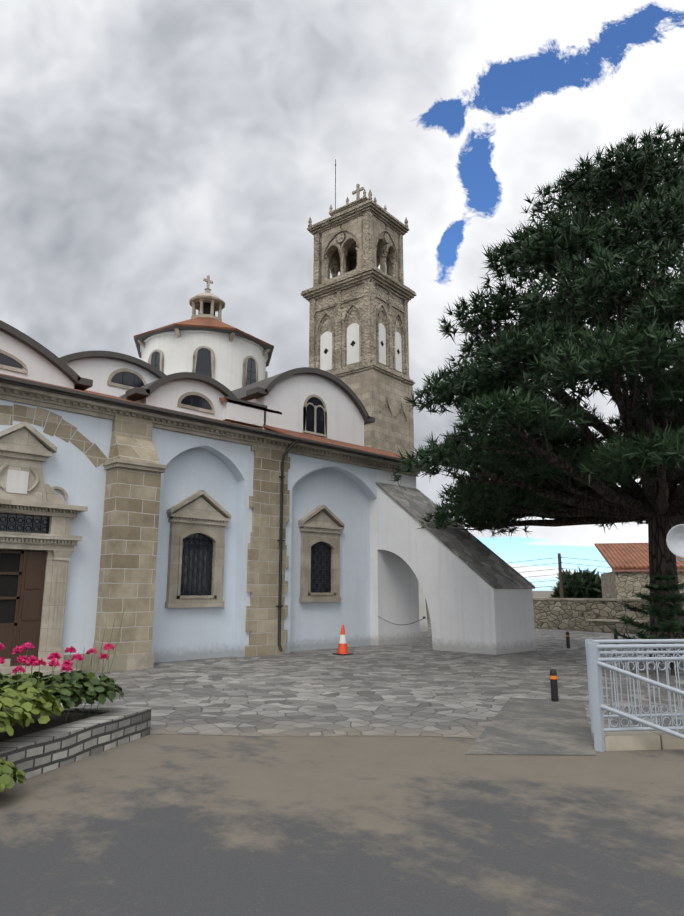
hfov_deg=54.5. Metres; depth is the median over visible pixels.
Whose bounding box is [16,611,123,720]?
plant stems
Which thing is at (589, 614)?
parapet wall
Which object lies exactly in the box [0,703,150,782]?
planter
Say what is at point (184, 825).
ground
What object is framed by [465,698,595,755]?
ramp slab
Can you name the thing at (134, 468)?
church stone
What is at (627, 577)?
stone house
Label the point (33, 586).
portal
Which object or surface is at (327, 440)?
church roofs
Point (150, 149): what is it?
sky
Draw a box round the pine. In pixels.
[390,121,683,656]
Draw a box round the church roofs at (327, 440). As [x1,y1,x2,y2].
[0,373,423,465]
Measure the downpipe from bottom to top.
5.603 m
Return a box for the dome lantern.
[189,275,224,321]
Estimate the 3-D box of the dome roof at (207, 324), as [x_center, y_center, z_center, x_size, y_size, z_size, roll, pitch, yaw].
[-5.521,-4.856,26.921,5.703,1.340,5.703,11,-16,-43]
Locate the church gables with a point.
(316, 402)
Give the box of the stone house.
[594,543,683,598]
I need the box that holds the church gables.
[0,320,374,445]
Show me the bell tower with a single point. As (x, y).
(358, 329)
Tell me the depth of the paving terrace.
11.14 m
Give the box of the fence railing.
[585,639,683,751]
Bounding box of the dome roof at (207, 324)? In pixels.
[133,317,273,366]
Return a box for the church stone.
[0,374,429,671]
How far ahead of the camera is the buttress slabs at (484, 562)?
19.15 m
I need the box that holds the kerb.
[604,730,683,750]
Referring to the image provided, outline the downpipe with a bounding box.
[276,440,298,651]
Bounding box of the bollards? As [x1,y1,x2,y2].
[550,628,617,701]
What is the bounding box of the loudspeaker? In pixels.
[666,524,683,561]
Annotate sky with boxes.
[0,0,683,590]
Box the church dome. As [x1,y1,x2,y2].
[138,328,269,390]
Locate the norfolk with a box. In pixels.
[611,573,683,674]
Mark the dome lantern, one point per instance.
(207, 303)
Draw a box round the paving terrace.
[50,624,683,739]
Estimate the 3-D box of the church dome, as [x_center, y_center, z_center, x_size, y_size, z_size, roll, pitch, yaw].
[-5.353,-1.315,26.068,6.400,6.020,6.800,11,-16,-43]
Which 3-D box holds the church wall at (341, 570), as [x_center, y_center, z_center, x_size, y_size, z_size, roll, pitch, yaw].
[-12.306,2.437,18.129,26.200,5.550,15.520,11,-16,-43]
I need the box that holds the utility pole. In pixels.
[510,553,610,597]
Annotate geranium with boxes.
[0,642,123,791]
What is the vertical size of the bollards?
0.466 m
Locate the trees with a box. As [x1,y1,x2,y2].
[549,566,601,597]
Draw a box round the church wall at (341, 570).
[0,399,419,662]
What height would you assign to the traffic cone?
0.745 m
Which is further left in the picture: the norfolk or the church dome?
the church dome
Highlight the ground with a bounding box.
[0,591,683,915]
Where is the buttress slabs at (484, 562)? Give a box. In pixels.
[376,482,534,588]
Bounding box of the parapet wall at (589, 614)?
[425,598,683,633]
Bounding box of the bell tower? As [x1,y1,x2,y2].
[301,159,427,631]
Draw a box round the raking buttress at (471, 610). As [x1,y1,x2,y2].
[377,486,535,654]
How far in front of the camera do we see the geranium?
6.64 m
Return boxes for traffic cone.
[332,625,352,654]
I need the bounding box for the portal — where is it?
[0,421,87,677]

